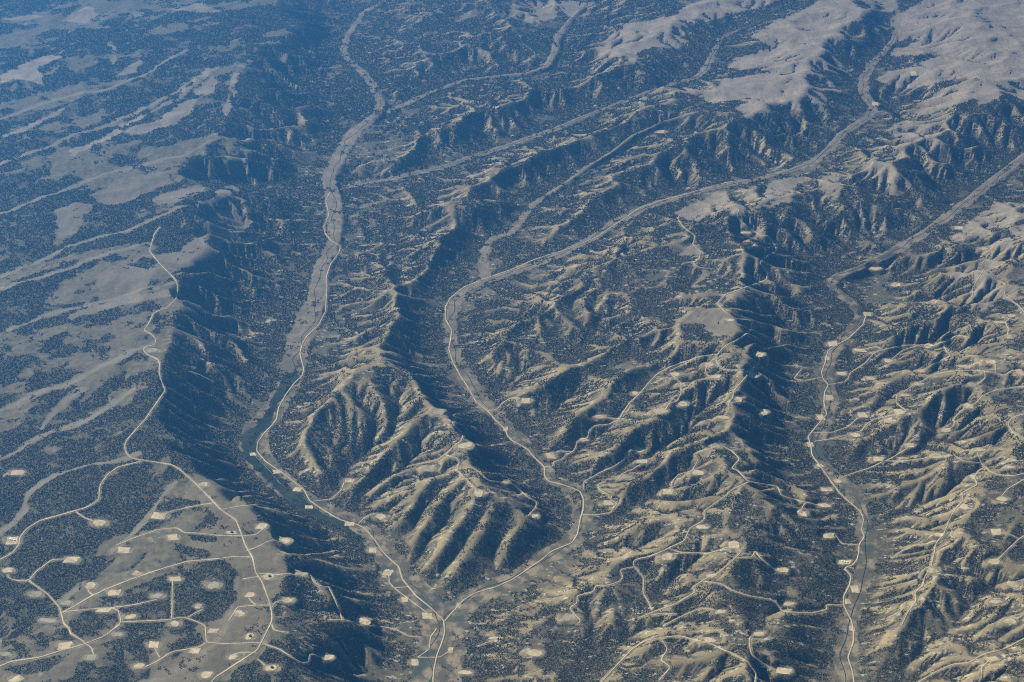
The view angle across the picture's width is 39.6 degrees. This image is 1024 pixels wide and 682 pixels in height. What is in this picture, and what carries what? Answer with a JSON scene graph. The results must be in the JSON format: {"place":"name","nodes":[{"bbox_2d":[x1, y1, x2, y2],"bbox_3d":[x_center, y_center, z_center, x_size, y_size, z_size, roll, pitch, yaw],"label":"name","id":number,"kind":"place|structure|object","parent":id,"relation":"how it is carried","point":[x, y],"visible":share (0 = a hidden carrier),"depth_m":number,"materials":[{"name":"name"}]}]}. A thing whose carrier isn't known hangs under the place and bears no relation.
{"place":"outdoors","nodes":[
{"label":"outdoors","id":0,"kind":"place"},
{"bbox_2d":[8,559,63,580],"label":"road","id":1,"kind":"structure","parent":0,"point":[36,571],"depth_m":11457.14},
{"bbox_2d":[29,580,84,642],"bbox_3d":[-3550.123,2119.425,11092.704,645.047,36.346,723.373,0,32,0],"label":"road","id":2,"kind":"structure","parent":0,"point":[54,601],"depth_m":11130.20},
{"bbox_2d":[0,624,119,666],"bbox_3d":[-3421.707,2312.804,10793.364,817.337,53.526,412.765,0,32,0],"label":"road","id":3,"kind":"structure","parent":0,"point":[57,651],"depth_m":10733.17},
{"bbox_2d":[0,461,140,559],"bbox_3d":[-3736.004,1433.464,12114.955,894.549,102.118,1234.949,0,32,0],"label":"road","id":4,"kind":"structure","parent":0,"point":[68,512],"depth_m":12115.87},
{"bbox_2d":[65,599,155,611],"bbox_3d":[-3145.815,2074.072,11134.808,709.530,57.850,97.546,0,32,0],"label":"road","id":5,"kind":"structure","parent":0,"point":[111,607],"depth_m":11112.00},
{"bbox_2d":[62,558,215,613],"bbox_3d":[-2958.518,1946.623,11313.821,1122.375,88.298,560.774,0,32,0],"label":"road","id":6,"kind":"structure","parent":0,"point":[134,578],"depth_m":11359.53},
{"bbox_2d":[171,580,172,617],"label":"road","id":7,"kind":"structure","parent":0,"point":[172,601],"depth_m":11145.92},
{"bbox_2d":[145,643,205,667],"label":"road","id":8,"kind":"structure","parent":0,"point":[171,652],"depth_m":10709.27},
{"bbox_2d":[117,528,262,544],"bbox_3d":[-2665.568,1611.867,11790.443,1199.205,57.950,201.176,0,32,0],"label":"road","id":9,"kind":"structure","parent":0,"point":[191,532],"depth_m":11773.10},
{"bbox_2d":[121,617,265,643],"bbox_3d":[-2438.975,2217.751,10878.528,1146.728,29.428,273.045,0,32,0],"label":"road","id":10,"kind":"structure","parent":0,"point":[198,622],"depth_m":10939.24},
{"bbox_2d":[124,227,272,681],"bbox_3d":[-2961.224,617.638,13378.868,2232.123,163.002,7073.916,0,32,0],"label":"road","id":11,"kind":"structure","parent":0,"point":[213,501],"depth_m":12428.27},
{"bbox_2d":[229,605,271,619],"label":"road","id":12,"kind":"structure","parent":0,"point":[246,606],"depth_m":11105.97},
{"bbox_2d":[264,643,321,662],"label":"road","id":13,"kind":"structure","parent":0,"point":[291,656],"depth_m":10717.29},
{"bbox_2d":[257,573,328,586],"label":"road","id":14,"kind":"structure","parent":0,"point":[293,574],"depth_m":11397.94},
{"bbox_2d":[256,192,444,681],"bbox_3d":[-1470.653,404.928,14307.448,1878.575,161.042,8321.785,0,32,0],"label":"road","id":15,"kind":"structure","parent":0,"point":[304,489],"depth_m":13012.63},
{"bbox_2d":[370,624,421,637],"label":"road","id":16,"kind":"structure","parent":0,"point":[397,630],"depth_m":11354.39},
{"bbox_2d":[388,575,436,620],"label":"road","id":17,"kind":"structure","parent":0,"point":[409,599],"depth_m":11679.17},
{"bbox_2d":[418,628,436,656],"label":"road","id":18,"kind":"structure","parent":0,"point":[429,643],"depth_m":11254.62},
{"bbox_2d":[436,413,462,461],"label":"road","id":19,"kind":"structure","parent":0,"point":[456,443],"depth_m":13071.37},
{"bbox_2d":[459,466,536,515],"bbox_3d":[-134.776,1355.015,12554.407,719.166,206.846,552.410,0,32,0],"label":"road","id":20,"kind":"structure","parent":0,"point":[510,483],"depth_m":12673.00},
{"bbox_2d":[0,0,1023,681],"bbox_3d":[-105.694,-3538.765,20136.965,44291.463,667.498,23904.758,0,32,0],"label":"terrain","id":21,"kind":"structure","parent":0,"point":[968,50],"depth_m":14411.51,"materials":[{"name":"soil"}]},
{"bbox_2d":[2,568,13,572],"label":"well pad","id":22,"kind":"object","parent":21,"relation":"on","point":[6,570],"visible":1,"depth_m":11492.39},
{"bbox_2d":[5,536,18,544],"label":"well pad","id":23,"kind":"object","parent":21,"relation":"on","point":[11,540],"visible":1,"depth_m":11835.43,"materials":[{"name":"white"}]},
{"bbox_2d":[8,675,23,681],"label":"well pad","id":24,"kind":"object","parent":21,"relation":"on","point":[18,678],"visible":1,"depth_m":10489.41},
{"bbox_2d":[11,470,24,474],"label":"well pad","id":25,"kind":"object","parent":21,"relation":"on","point":[17,472],"visible":1,"depth_m":12562.57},
{"bbox_2d":[30,591,41,596],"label":"well pad","id":26,"kind":"object","parent":21,"relation":"on","point":[35,594],"visible":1,"depth_m":11256.51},
{"bbox_2d":[39,618,55,622],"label":"well pad","id":27,"kind":"object","parent":21,"relation":"on","point":[45,620],"visible":1,"depth_m":11040.55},
{"bbox_2d":[56,641,72,650],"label":"well pad","id":28,"kind":"object","parent":21,"relation":"on","point":[64,645],"visible":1,"depth_m":10780.40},
{"bbox_2d":[62,557,79,562],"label":"well pad","id":29,"kind":"object","parent":21,"relation":"on","point":[71,559],"visible":1,"depth_m":11607.18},
{"bbox_2d":[85,582,95,588],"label":"well pad","id":30,"kind":"object","parent":21,"relation":"on","point":[90,585],"visible":1,"depth_m":11364.71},
{"bbox_2d":[86,654,96,660],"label":"well pad","id":31,"kind":"object","parent":21,"relation":"on","point":[91,657],"visible":1,"depth_m":10655.02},
{"bbox_2d":[93,520,105,525],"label":"well pad","id":32,"kind":"object","parent":21,"relation":"on","point":[99,522],"visible":1,"depth_m":11980.91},
{"bbox_2d":[96,608,111,611],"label":"well pad","id":33,"kind":"object","parent":21,"relation":"on","point":[104,610],"visible":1,"depth_m":11096.31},
{"bbox_2d":[108,589,120,595],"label":"well pad","id":34,"kind":"object","parent":21,"relation":"on","point":[113,592],"visible":1,"depth_m":11251.63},
{"bbox_2d":[117,547,130,552],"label":"well pad","id":35,"kind":"object","parent":21,"relation":"on","point":[123,550],"visible":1,"depth_m":11664.83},
{"bbox_2d":[133,663,144,668],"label":"well pad","id":36,"kind":"object","parent":21,"relation":"on","point":[139,665],"visible":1,"depth_m":10605.83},
{"bbox_2d":[148,641,158,647],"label":"well pad","id":37,"kind":"object","parent":21,"relation":"on","point":[152,644],"visible":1,"depth_m":10783.58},
{"bbox_2d":[151,593,162,598],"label":"well pad","id":38,"kind":"object","parent":21,"relation":"on","point":[157,595],"visible":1,"depth_m":11197.27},
{"bbox_2d":[151,512,167,519],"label":"well pad","id":39,"kind":"object","parent":21,"relation":"on","point":[155,515],"visible":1,"depth_m":12032.80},
{"bbox_2d":[167,534,178,539],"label":"well pad","id":40,"kind":"object","parent":21,"relation":"on","point":[172,537],"visible":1,"depth_m":11751.11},
{"bbox_2d":[169,577,180,580],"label":"well pad","id":41,"kind":"object","parent":21,"relation":"on","point":[175,578],"visible":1,"depth_m":11361.48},
{"bbox_2d":[189,648,200,653],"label":"well pad","id":42,"kind":"object","parent":21,"relation":"on","point":[195,651],"visible":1,"depth_m":10721.13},
{"bbox_2d":[201,671,212,678],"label":"well pad","id":43,"kind":"object","parent":21,"relation":"on","point":[205,674],"visible":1,"depth_m":10533.76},
{"bbox_2d":[207,628,218,632],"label":"well pad","id":44,"kind":"object","parent":21,"relation":"on","point":[211,630],"visible":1,"depth_m":10889.15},
{"bbox_2d":[208,581,218,588],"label":"well pad","id":45,"kind":"object","parent":21,"relation":"on","point":[212,585],"visible":1,"depth_m":11270.51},
{"bbox_2d":[233,610,244,616],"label":"well pad","id":46,"kind":"object","parent":21,"relation":"on","point":[239,613],"visible":1,"depth_m":11038.60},
{"bbox_2d":[255,523,267,528],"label":"well pad","id":47,"kind":"object","parent":21,"relation":"on","point":[261,526],"visible":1,"depth_m":11855.49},
{"bbox_2d":[263,573,274,579],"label":"well pad","id":48,"kind":"object","parent":21,"relation":"on","point":[266,576],"visible":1,"depth_m":11369.31,"materials":[{"name":"grey"}]},
{"bbox_2d":[265,665,276,670],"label":"well pad","id":49,"kind":"object","parent":21,"relation":"on","point":[270,667],"visible":1,"depth_m":10584.41,"materials":[{"name":"grey"}]},
{"bbox_2d":[322,655,333,659],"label":"well pad","id":50,"kind":"object","parent":21,"relation":"on","point":[326,657],"visible":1,"depth_m":10841.84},
{"bbox_2d":[249,34,439,681],"bbox_3d":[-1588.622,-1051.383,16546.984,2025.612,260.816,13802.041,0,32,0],"label":"creek","id":51,"kind":"structure","parent":21,"relation":"on","point":[289,390],"depth_m":13440.83,"materials":[{"name":"grey liquid"}]},
{"bbox_2d":[357,618,370,624],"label":"well pad","id":52,"kind":"object","parent":21,"relation":"on","point":[364,621],"visible":1,"depth_m":11338.61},
{"bbox_2d":[375,514,385,519],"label":"well pad","id":53,"kind":"object","parent":21,"relation":"on","point":[381,516],"visible":1,"depth_m":12550.98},
{"bbox_2d":[382,569,393,575],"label":"well pad","id":54,"kind":"object","parent":21,"relation":"on","point":[386,572],"visible":1,"depth_m":11948.17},
{"bbox_2d":[411,659,418,665],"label":"well pad","id":55,"kind":"object","parent":21,"relation":"on","point":[414,662],"visible":1,"depth_m":11082.52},
{"bbox_2d":[422,613,432,618],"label":"well pad","id":56,"kind":"object","parent":21,"relation":"on","point":[426,616],"visible":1,"depth_m":11508.96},
{"bbox_2d":[423,466,434,471],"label":"well pad","id":57,"kind":"object","parent":21,"relation":"on","point":[429,468],"visible":1,"depth_m":12886.48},
{"bbox_2d":[434,409,443,414],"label":"well pad","id":58,"kind":"object","parent":21,"relation":"on","point":[438,411],"visible":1,"depth_m":13447.91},
{"bbox_2d":[458,442,471,447],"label":"well pad","id":59,"kind":"object","parent":21,"relation":"on","point":[466,445],"visible":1,"depth_m":13015.57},
{"bbox_2d":[458,670,471,674],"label":"well pad","id":60,"kind":"object","parent":21,"relation":"on","point":[465,672],"visible":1,"depth_m":10993.12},
{"bbox_2d":[474,488,482,497],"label":"well pad","id":61,"kind":"object","parent":21,"relation":"on","point":[478,492],"visible":1,"depth_m":12456.39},
{"bbox_2d":[0,0,1023,681],"bbox_3d":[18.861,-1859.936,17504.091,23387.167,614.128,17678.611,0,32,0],"label":"woodland","id":62,"kind":"object","parent":21,"relation":"on","point":[356,80],"visible":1,"depth_m":15431.08,"materials":[{"name":"plant"}]},
{"bbox_2d":[521,398,530,404],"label":"well pad","id":63,"kind":"object","parent":21,"relation":"on","point":[525,400],"visible":1,"depth_m":13924.74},
{"bbox_2d":[525,649,541,656],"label":"well pad","id":64,"kind":"object","parent":21,"relation":"on","point":[534,653],"visible":1,"depth_m":11086.36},
{"bbox_2d":[342,28,738,187],"bbox_3d":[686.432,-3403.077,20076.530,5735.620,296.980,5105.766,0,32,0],"label":"creek","id":65,"kind":"structure","parent":21,"relation":"on","point":[550,130],"depth_m":19304.48,"materials":[{"name":"grey liquid"}]},
{"bbox_2d":[546,453,555,458],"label":"well pad","id":66,"kind":"object","parent":21,"relation":"on","point":[550,455],"visible":1,"depth_m":13295.28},
{"bbox_2d":[562,614,575,620],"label":"well pad","id":67,"kind":"object","parent":21,"relation":"on","point":[568,617],"visible":1,"depth_m":11384.38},
{"bbox_2d":[602,500,613,504],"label":"well pad","id":68,"kind":"object","parent":21,"relation":"on","point":[606,502],"visible":1,"depth_m":12701.53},
{"bbox_2d":[653,409,667,412],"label":"well pad","id":69,"kind":"object","parent":21,"relation":"on","point":[660,410],"visible":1,"depth_m":13499.85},
{"bbox_2d":[662,553,672,559],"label":"well pad","id":70,"kind":"object","parent":21,"relation":"on","point":[666,556],"visible":1,"depth_m":11866.86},
{"bbox_2d":[663,489,673,493],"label":"well pad","id":71,"kind":"object","parent":21,"relation":"on","point":[667,491],"visible":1,"depth_m":12740.74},
{"bbox_2d":[441,32,896,622],"bbox_3d":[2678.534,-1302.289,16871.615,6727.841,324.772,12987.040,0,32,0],"label":"creek","id":72,"kind":"structure","parent":21,"relation":"on","point":[553,256],"depth_m":14713.26,"materials":[{"name":"grey liquid"}]},
{"bbox_2d":[692,470,703,474],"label":"well pad","id":73,"kind":"object","parent":21,"relation":"on","point":[697,472],"visible":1,"depth_m":12814.13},
{"bbox_2d":[703,637,715,642],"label":"well pad","id":74,"kind":"object","parent":21,"relation":"on","point":[708,639],"visible":1,"depth_m":11075.91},
{"bbox_2d":[728,541,738,547],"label":"well pad","id":75,"kind":"object","parent":21,"relation":"on","point":[733,544],"visible":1,"depth_m":11913.51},
{"bbox_2d":[775,567,787,571],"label":"well pad","id":76,"kind":"object","parent":21,"relation":"on","point":[783,569],"visible":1,"depth_m":11810.60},
{"bbox_2d":[776,667,791,674],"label":"well pad","id":77,"kind":"object","parent":21,"relation":"on","point":[780,670],"visible":1,"depth_m":10883.39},
{"bbox_2d":[797,509,806,516],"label":"well pad","id":78,"kind":"object","parent":21,"relation":"on","point":[802,513],"visible":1,"depth_m":12466.85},
{"bbox_2d":[823,533,834,537],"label":"well pad","id":79,"kind":"object","parent":21,"relation":"on","point":[829,535],"visible":1,"depth_m":12265.70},
{"bbox_2d":[838,560,850,564],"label":"well pad","id":80,"kind":"object","parent":21,"relation":"on","point":[844,562],"visible":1,"depth_m":12041.79,"materials":[{"name":"white"}]},
{"bbox_2d":[850,585,859,592],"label":"well pad","id":81,"kind":"object","parent":21,"relation":"on","point":[855,589],"visible":1,"depth_m":11773.83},
{"bbox_2d":[857,412,867,417],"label":"well pad","id":82,"kind":"object","parent":21,"relation":"on","point":[861,414],"visible":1,"depth_m":13833.06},
{"bbox_2d":[873,457,883,461],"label":"well pad","id":83,"kind":"object","parent":21,"relation":"on","point":[881,459],"visible":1,"depth_m":13225.46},
{"bbox_2d":[884,417,892,422],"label":"well pad","id":84,"kind":"object","parent":21,"relation":"on","point":[887,420],"visible":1,"depth_m":13602.78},
{"bbox_2d":[894,409,904,413],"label":"well pad","id":85,"kind":"object","parent":21,"relation":"on","point":[898,411],"visible":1,"depth_m":13643.86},
{"bbox_2d":[814,160,1022,681],"bbox_3d":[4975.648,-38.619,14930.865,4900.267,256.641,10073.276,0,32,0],"label":"creek","id":86,"kind":"structure","parent":21,"relation":"on","point":[829,407],"depth_m":13773.32,"materials":[{"name":"grey liquid"}]},
{"bbox_2d":[927,568,938,572],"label":"well pad","id":87,"kind":"object","parent":21,"relation":"on","point":[931,570],"visible":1,"depth_m":11695.22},
{"bbox_2d":[929,453,941,457],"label":"well pad","id":88,"kind":"object","parent":21,"relation":"on","point":[932,455],"visible":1,"depth_m":13161.99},
{"bbox_2d":[984,656,999,661],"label":"well pad","id":89,"kind":"object","parent":21,"relation":"on","point":[994,658],"visible":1,"depth_m":10909.40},
{"bbox_2d":[988,559,999,563],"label":"well pad","id":90,"kind":"object","parent":21,"relation":"on","point":[994,561],"visible":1,"depth_m":11790.49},
{"bbox_2d":[991,529,1000,534],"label":"well pad","id":91,"kind":"object","parent":21,"relation":"on","point":[995,531],"visible":1,"depth_m":12064.62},
{"bbox_2d":[997,496,1007,501],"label":"well pad","id":92,"kind":"object","parent":21,"relation":"on","point":[1002,499],"visible":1,"depth_m":12350.45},
{"bbox_2d":[1002,619,1015,623],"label":"well pad","id":93,"kind":"object","parent":21,"relation":"on","point":[1010,621],"visible":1,"depth_m":11260.95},
{"bbox_2d":[1007,581,1019,587],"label":"well pad","id":94,"kind":"object","parent":21,"relation":"on","point":[1013,584],"visible":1,"depth_m":11594.77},
{"bbox_2d":[1015,369,1023,375],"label":"well pad","id":95,"kind":"object","parent":21,"relation":"on","point":[1020,372],"visible":1,"depth_m":13958.04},
{"bbox_2d":[444,181,731,620],"bbox_3d":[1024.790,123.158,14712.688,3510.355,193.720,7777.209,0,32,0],"label":"road","id":96,"kind":"structure","parent":0,"point":[463,600],"depth_m":13735.51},
{"bbox_2d":[583,482,616,514],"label":"road","id":97,"kind":"structure","parent":0,"point":[610,498],"depth_m":12696.89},
{"bbox_2d":[570,566,633,623],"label":"road","id":98,"kind":"structure","parent":0,"point":[593,591],"depth_m":11592.15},
{"bbox_2d":[583,449,637,488],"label":"road","id":99,"kind":"structure","parent":0,"point":[608,468],"depth_m":13118.79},
{"bbox_2d":[545,361,684,466],"bbox_3d":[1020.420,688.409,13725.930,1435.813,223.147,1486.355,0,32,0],"label":"road","id":100,"kind":"structure","parent":0,"point":[619,418],"depth_m":13608.91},
{"bbox_2d":[659,638,669,680],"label":"road","id":101,"kind":"structure","parent":0,"point":[664,662],"depth_m":10961.27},
{"bbox_2d":[601,636,755,681],"bbox_3d":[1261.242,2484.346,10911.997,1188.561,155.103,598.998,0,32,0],"label":"road","id":102,"kind":"structure","parent":0,"point":[684,637],"depth_m":11030.23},
{"bbox_2d":[664,608,713,625],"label":"road","id":103,"kind":"structure","parent":0,"point":[686,614],"depth_m":11375.85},
{"bbox_2d":[633,482,747,609],"bbox_3d":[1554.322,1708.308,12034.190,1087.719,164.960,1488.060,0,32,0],"label":"road","id":104,"kind":"structure","parent":0,"point":[678,543],"depth_m":11965.09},
{"bbox_2d":[640,547,740,617],"bbox_3d":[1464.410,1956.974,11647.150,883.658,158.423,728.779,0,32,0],"label":"road","id":105,"kind":"structure","parent":0,"point":[702,580],"depth_m":11705.89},
{"bbox_2d":[678,204,736,268],"bbox_3d":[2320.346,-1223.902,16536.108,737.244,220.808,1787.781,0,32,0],"label":"road","id":106,"kind":"structure","parent":0,"point":[694,235],"depth_m":16420.89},
{"bbox_2d":[671,445,767,489],"bbox_3d":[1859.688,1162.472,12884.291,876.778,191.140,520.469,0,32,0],"label":"road","id":107,"kind":"structure","parent":0,"point":[732,466],"depth_m":12923.95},
{"bbox_2d":[685,236,776,361],"bbox_3d":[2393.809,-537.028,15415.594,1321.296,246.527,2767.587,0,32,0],"label":"road","id":108,"kind":"structure","parent":0,"point":[737,318],"depth_m":14954.83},
{"bbox_2d":[725,372,749,413],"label":"road","id":109,"kind":"structure","parent":0,"point":[734,390],"depth_m":13645.72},
{"bbox_2d":[716,357,759,371],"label":"road","id":110,"kind":"structure","parent":0,"point":[741,369],"depth_m":14017.19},
{"bbox_2d":[736,552,779,571],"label":"road","id":111,"kind":"structure","parent":0,"point":[760,557],"depth_m":11787.24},
{"bbox_2d":[749,634,775,669],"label":"road","id":112,"kind":"structure","parent":0,"point":[754,656],"depth_m":10911.11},
{"bbox_2d":[704,581,841,613],"bbox_3d":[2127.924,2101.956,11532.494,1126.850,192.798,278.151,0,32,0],"label":"road","id":113,"kind":"structure","parent":0,"point":[774,601],"depth_m":11499.63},
{"bbox_2d":[768,484,819,505],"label":"road","id":114,"kind":"structure","parent":0,"point":[791,498],"depth_m":12658.21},
{"bbox_2d":[808,315,866,681],"bbox_3d":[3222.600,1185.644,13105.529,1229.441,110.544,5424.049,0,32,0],"label":"road","id":115,"kind":"structure","parent":0,"point":[846,499],"depth_m":12640.06,"materials":[{"name":"gravel"}]},
{"bbox_2d":[835,444,913,480],"bbox_3d":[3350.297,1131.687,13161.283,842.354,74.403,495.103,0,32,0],"label":"road","id":116,"kind":"structure","parent":0,"point":[876,464],"depth_m":13176.79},
{"bbox_2d":[829,335,969,384],"bbox_3d":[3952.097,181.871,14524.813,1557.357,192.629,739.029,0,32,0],"label":"road","id":117,"kind":"structure","parent":0,"point":[894,347],"depth_m":14733.66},
{"bbox_2d":[892,540,935,557],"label":"road","id":118,"kind":"structure","parent":0,"point":[915,545],"depth_m":12150.67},
{"bbox_2d":[815,370,1017,441],"bbox_3d":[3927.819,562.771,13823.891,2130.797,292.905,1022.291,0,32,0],"label":"road","id":119,"kind":"structure","parent":0,"point":[905,391],"depth_m":13955.93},
{"bbox_2d":[922,345,950,369],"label":"road","id":120,"kind":"structure","parent":0,"point":[940,360],"depth_m":14411.38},
{"bbox_2d":[901,467,984,624],"bbox_3d":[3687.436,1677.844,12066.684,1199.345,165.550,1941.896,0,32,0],"label":"road","id":121,"kind":"structure","parent":0,"point":[937,542],"depth_m":12103.32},
{"bbox_2d":[889,454,1023,475],"bbox_3d":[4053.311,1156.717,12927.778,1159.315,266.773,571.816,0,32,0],"label":"road","id":122,"kind":"structure","parent":0,"point":[965,461],"depth_m":12898.40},
{"bbox_2d":[919,638,1023,681],"bbox_3d":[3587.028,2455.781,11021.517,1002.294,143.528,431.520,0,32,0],"label":"road","id":123,"kind":"structure","parent":0,"point":[973,659],"depth_m":10964.33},
{"bbox_2d":[969,386,1023,405],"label":"road","id":124,"kind":"structure","parent":0,"point":[995,390],"depth_m":13804.69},
{"bbox_2d":[982,253,1023,311],"bbox_3d":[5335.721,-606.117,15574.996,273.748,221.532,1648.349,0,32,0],"label":"road","id":125,"kind":"structure","parent":0,"point":[999,281],"depth_m":15486.16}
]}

